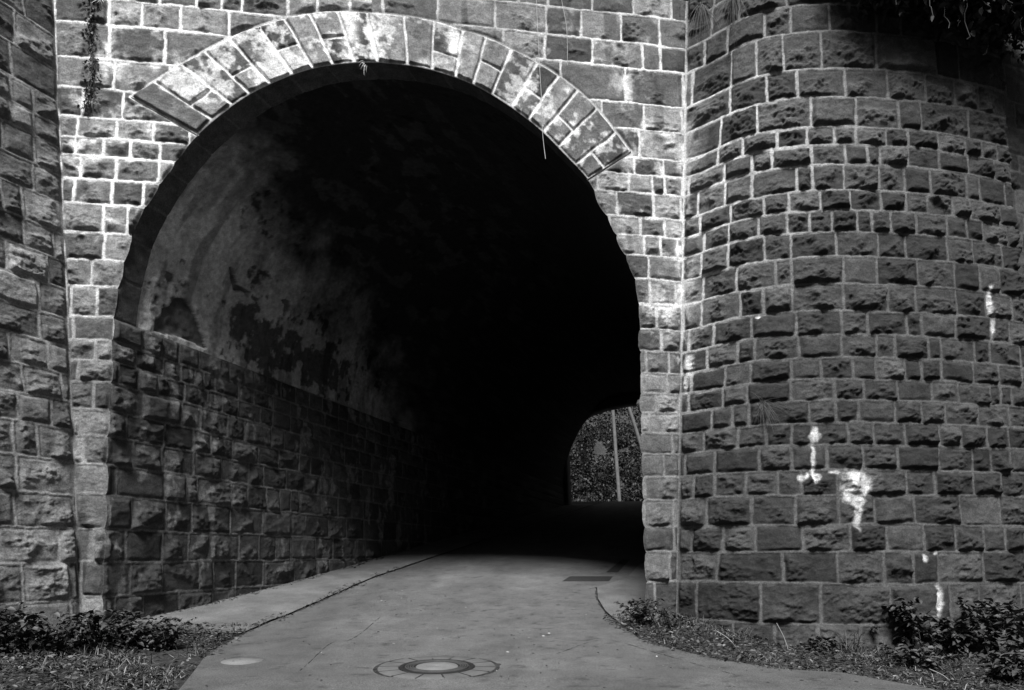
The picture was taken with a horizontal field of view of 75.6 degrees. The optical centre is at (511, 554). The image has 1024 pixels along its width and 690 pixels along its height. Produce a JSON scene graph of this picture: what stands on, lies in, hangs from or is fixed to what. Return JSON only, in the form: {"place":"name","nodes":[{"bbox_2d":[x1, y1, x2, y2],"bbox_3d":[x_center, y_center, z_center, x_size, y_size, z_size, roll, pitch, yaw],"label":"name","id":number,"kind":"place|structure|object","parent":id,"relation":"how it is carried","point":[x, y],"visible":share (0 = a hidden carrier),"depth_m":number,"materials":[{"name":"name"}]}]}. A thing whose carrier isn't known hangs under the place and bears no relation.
{"place":"outdoors","nodes":[
{"label":"outdoors","id":0,"kind":"place"},
{"bbox_2d":[95,504,592,632],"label":"pavement","id":1,"kind":"structure","parent":0,"point":[248,609],"depth_m":12.79,"materials":[{"name":"concrete"}]},
{"bbox_2d":[141,550,408,618],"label":"leaf litter","id":2,"kind":"object","parent":1,"relation":"on","point":[287,582],"visible":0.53,"depth_m":13.68,"materials":[{"name":"plant"}]},
{"bbox_2d":[198,561,413,655],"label":"leaf litter","id":3,"kind":"object","parent":1,"relation":"on","point":[283,616],"visible":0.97,"depth_m":9.68,"materials":[{"name":"plant"}]},
{"bbox_2d":[0,407,1023,689],"bbox_3d":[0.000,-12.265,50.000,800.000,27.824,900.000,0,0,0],"label":"ground","id":4,"kind":"structure","parent":0,"point":[598,447],"depth_m":8.28,"materials":[{"name":"grey plant"}]},
{"bbox_2d":[0,601,48,656],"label":"bramble bush","id":5,"kind":"object","parent":4,"relation":"on","point":[5,638],"visible":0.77,"depth_m":7.59,"materials":[{"name":"grey plant"}]},
{"bbox_2d":[0,0,105,640],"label":"wing wall","id":6,"kind":"structure","parent":4,"relation":"on","point":[38,558],"depth_m":9.25,"materials":[{"name":"stone"}]},
{"bbox_2d":[8,611,102,654],"bbox_3d":[-5.314,0.925,7.660,0.910,0.533,0.716,0,0,0],"label":"bramble bush","id":7,"kind":"object","parent":4,"relation":"on","point":[60,640],"visible":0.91,"depth_m":7.57,"materials":[{"name":"grey plant"}]},
{"bbox_2d":[53,608,142,654],"bbox_3d":[-4.956,0.909,7.890,0.866,0.550,0.684,0,0,-45],"label":"bramble bush","id":8,"kind":"object","parent":4,"relation":"on","point":[90,633],"visible":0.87,"depth_m":7.80,"materials":[{"name":"grey plant"}]},
{"bbox_2d":[0,622,255,689],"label":"verge grass","id":9,"kind":"structure","parent":4,"relation":"on","point":[110,661],"depth_m":6.82,"materials":[{"name":"grey plant"}]},
{"bbox_2d":[98,612,164,652],"bbox_3d":[-4.683,0.934,8.004,0.853,0.488,0.762,0,0,17],"label":"bramble bush","id":10,"kind":"object","parent":4,"relation":"on","point":[130,632],"visible":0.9,"depth_m":7.92,"materials":[{"name":"grey plant"}]},
{"bbox_2d":[122,615,196,651],"bbox_3d":[-4.280,0.958,7.996,0.772,0.448,0.641,0,0,39],"label":"bramble bush","id":11,"kind":"object","parent":4,"relation":"on","point":[159,641],"visible":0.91,"depth_m":7.89,"materials":[{"name":"grey plant"}]},
{"bbox_2d":[76,626,245,634],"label":"leaf litter","id":12,"kind":"object","parent":4,"relation":"on","point":[203,631],"visible":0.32,"depth_m":9.03,"materials":[{"name":"plant"}]},
{"bbox_2d":[54,0,688,624],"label":"stone viaduct","id":13,"kind":"object","parent":4,"relation":"on","point":[332,304],"visible":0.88,"depth_m":11.33,"materials":[{"name":"stone"}]},
{"bbox_2d":[77,0,102,112],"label":"climbing ivy","id":14,"kind":"object","parent":13,"relation":"attached to","point":[88,36],"visible":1,"depth_m":9.95,"materials":[{"name":"black plant"}]},
{"bbox_2d":[536,0,545,158],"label":"hanging strand","id":15,"kind":"object","parent":13,"relation":"hanging from","point":[540,78],"visible":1,"depth_m":10.81},
{"bbox_2d":[562,3,567,65],"bbox_3d":[0.856,-8.838,11.003,0.182,1.457,0.047,0,0,34],"label":"hanging strand","id":16,"kind":"object","parent":13,"relation":"hanging from","point":[567,43],"visible":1,"depth_m":10.96},
{"bbox_2d":[570,406,643,500],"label":"ivy undergrowth","id":17,"kind":"object","parent":4,"relation":"on","point":[626,494],"visible":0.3,"depth_m":49.37,"materials":[{"name":"grey plant"}]},
{"bbox_2d":[611,410,620,500],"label":"wooden pole","id":18,"kind":"object","parent":4,"relation":"on","point":[616,457],"visible":0.52,"depth_m":43.50,"materials":[{"name":"grey wood"}]},
{"bbox_2d":[597,563,659,622],"bbox_3d":[2.449,0.596,13.006,1.484,0.827,6.710,0,0,19],"label":"pavement apron","id":19,"kind":"object","parent":4,"relation":"on","point":[629,587],"visible":0.42,"depth_m":12.48,"materials":[{"name":"concrete"}]},
{"bbox_2d":[627,407,639,446],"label":"wooden pole","id":20,"kind":"object","parent":4,"relation":"on","point":[634,424],"visible":0.3,"depth_m":44.10,"materials":[{"name":"grey wood"}]},
{"bbox_2d":[614,598,670,625],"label":"weed clump","id":21,"kind":"object","parent":4,"relation":"on","point":[638,614],"visible":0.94,"depth_m":9.66,"materials":[{"name":"grey plant"}]},
{"bbox_2d":[650,609,689,627],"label":"weed clump","id":22,"kind":"object","parent":4,"relation":"on","point":[670,617],"visible":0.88,"depth_m":9.51,"materials":[{"name":"grey plant"}]},
{"bbox_2d":[688,617,719,637],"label":"weed clump","id":23,"kind":"object","parent":4,"relation":"on","point":[702,626],"visible":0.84,"depth_m":8.99,"materials":[{"name":"grey plant"}]},
{"bbox_2d":[718,625,763,641],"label":"weed clump","id":24,"kind":"object","parent":4,"relation":"on","point":[747,634],"visible":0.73,"depth_m":9.29,"materials":[{"name":"grey plant"}]},
{"bbox_2d":[613,612,1023,689],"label":"leaf litter","id":25,"kind":"object","parent":4,"relation":"on","point":[793,652],"visible":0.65,"depth_m":8.34,"materials":[{"name":"plant"}]},
{"bbox_2d":[799,635,838,653],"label":"broadleaf shrub","id":26,"kind":"object","parent":4,"relation":"on","point":[824,643],"visible":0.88,"depth_m":9.47,"materials":[{"name":"grey plant"}]},
{"bbox_2d":[832,630,867,654],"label":"weed clump","id":27,"kind":"object","parent":4,"relation":"on","point":[854,644],"visible":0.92,"depth_m":9.30,"materials":[{"name":"grey plant"}]},
{"bbox_2d":[677,0,1023,650],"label":"round buttress","id":28,"kind":"structure","parent":4,"relation":"on","point":[852,287],"depth_m":10.17,"materials":[{"name":"stone"}]},
{"bbox_2d":[674,0,723,55],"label":"dry grass","id":29,"kind":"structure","parent":28,"relation":"attached to","point":[700,13],"depth_m":11.12,"materials":[{"name":"plant"}]},
{"bbox_2d":[712,0,753,48],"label":"dry grass","id":30,"kind":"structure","parent":28,"relation":"attached to","point":[735,2],"depth_m":10.68,"materials":[{"name":"plant"}]},
{"bbox_2d":[752,394,787,440],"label":"grass tuft","id":31,"kind":"object","parent":28,"relation":"attached to","point":[764,405],"visible":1,"depth_m":9.98,"materials":[{"name":"plant"}]},
{"bbox_2d":[836,0,990,39],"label":"overhanging bush","id":32,"kind":"object","parent":28,"relation":"on","point":[901,12],"visible":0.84,"depth_m":10.22,"materials":[{"name":"grey plant"}]},
{"bbox_2d":[868,0,1023,68],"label":"overhanging bush","id":33,"kind":"object","parent":28,"relation":"on","point":[1006,17],"visible":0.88,"depth_m":10.34,"materials":[{"name":"grey plant"}]},
{"bbox_2d":[869,611,895,632],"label":"broadleaf shrub","id":34,"kind":"object","parent":4,"relation":"on","point":[876,627],"visible":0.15,"depth_m":9.54,"materials":[{"name":"grey plant"}]},
{"bbox_2d":[881,595,936,648],"bbox_3d":[5.732,0.967,9.528,0.684,0.891,0.888,0,0,41],"label":"broadleaf shrub","id":35,"kind":"object","parent":4,"relation":"on","point":[909,616],"visible":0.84,"depth_m":9.46,"materials":[{"name":"grey plant"}]},
{"bbox_2d":[877,641,965,671],"bbox_3d":[5.245,1.315,8.512,1.004,0.369,0.767,0,0,43],"label":"broadleaf shrub","id":36,"kind":"object","parent":4,"relation":"on","point":[915,656],"visible":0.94,"depth_m":8.46,"materials":[{"name":"grey plant"}]},
{"bbox_2d":[919,612,998,658],"bbox_3d":[6.234,1.119,9.281,0.893,0.636,0.747,0,0,0],"label":"broadleaf shrub","id":37,"kind":"object","parent":4,"relation":"on","point":[956,640],"visible":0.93,"depth_m":9.20,"materials":[{"name":"grey plant"}]},
{"bbox_2d":[952,597,1019,654],"bbox_3d":[6.683,1.017,9.413,0.744,0.840,0.854,0,0,22],"label":"broadleaf shrub","id":38,"kind":"object","parent":4,"relation":"on","point":[985,622],"visible":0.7,"depth_m":9.28,"materials":[{"name":"grey plant"}]},
{"bbox_2d":[956,600,1023,659],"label":"broadleaf shrub","id":39,"kind":"object","parent":4,"relation":"on","point":[1008,623],"visible":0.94,"depth_m":8.96,"materials":[{"name":"grey plant"}]},
{"bbox_2d":[965,647,1023,684],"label":"broadleaf shrub","id":40,"kind":"object","parent":4,"relation":"on","point":[1002,665],"visible":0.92,"depth_m":7.63,"materials":[{"name":"grey plant"}]},
{"bbox_2d":[1001,31,1023,327],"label":"retaining wall","id":41,"kind":"structure","parent":4,"relation":"on","point":[1013,76],"depth_m":11.12,"materials":[{"name":"stone"}]},
{"bbox_2d":[179,501,935,689],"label":"road","id":42,"kind":"structure","parent":0,"point":[493,588],"depth_m":9.00,"materials":[{"name":"grey asphalt"}]},
{"bbox_2d":[221,657,263,664],"bbox_3d":[-2.964,1.178,7.262,0.426,0.054,0.419,0,0,0],"label":"concrete patch","id":43,"kind":"object","parent":42,"relation":"on","point":[241,660],"visible":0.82,"depth_m":7.25,"materials":[{"name":"grey concrete"}]},
{"bbox_2d":[204,579,369,658],"bbox_3d":[-3.409,0.821,10.789,0.454,0.679,6.808,0,0,4],"label":"gutter","id":44,"kind":"object","parent":42,"relation":"on","point":[278,618],"visible":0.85,"depth_m":9.91,"materials":[{"name":"concrete"}]},
{"bbox_2d":[300,617,379,669],"bbox_3d":[-2.189,1.076,8.550,0.194,0.205,3.624,0,0,2],"label":"crack","id":45,"kind":"object","parent":42,"relation":"on","point":[332,642],"visible":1,"depth_m":8.25,"materials":[{"name":"concrete"}]},
{"bbox_2d":[373,656,499,678],"bbox_3d":[-0.786,1.177,6.917,1.320,0.040,1.320,0,2,0],"label":"manhole","id":46,"kind":"object","parent":42,"relation":"on","point":[435,667],"visible":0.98,"depth_m":6.83,"materials":[{"name":"metal"}]},
{"bbox_2d":[205,589,870,686],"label":"road litter","id":47,"kind":"object","parent":42,"relation":"on","point":[518,647],"visible":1,"depth_m":8.11,"materials":[{"name":"grey"}]},
{"bbox_2d":[563,576,612,580],"bbox_3d":[1.613,0.502,13.999,1.147,0.085,0.574,0,0,0],"label":"trench patch","id":48,"kind":"object","parent":42,"relation":"on","point":[589,578],"visible":1,"depth_m":14.02,"materials":[{"name":"grey asphalt"}]},
{"bbox_2d":[607,559,629,571],"bbox_3d":[2.569,0.248,15.694,0.253,0.278,2.040,0,0,20],"label":"trench patch","id":49,"kind":"object","parent":42,"relation":"on","point":[618,566],"visible":1,"depth_m":15.55,"materials":[{"name":"grey asphalt"}]},
{"bbox_2d":[595,587,670,647],"bbox_3d":[1.651,0.882,10.552,0.315,0.490,5.061,0,0,-3],"label":"gutter","id":50,"kind":"object","parent":42,"relation":"on","point":[596,592],"visible":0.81,"depth_m":10.82,"materials":[{"name":"soil"}]},
{"bbox_2d":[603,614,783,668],"bbox_3d":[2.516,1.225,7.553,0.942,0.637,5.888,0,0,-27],"label":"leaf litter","id":51,"kind":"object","parent":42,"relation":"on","point":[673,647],"visible":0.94,"depth_m":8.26,"materials":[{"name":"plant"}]}
]}

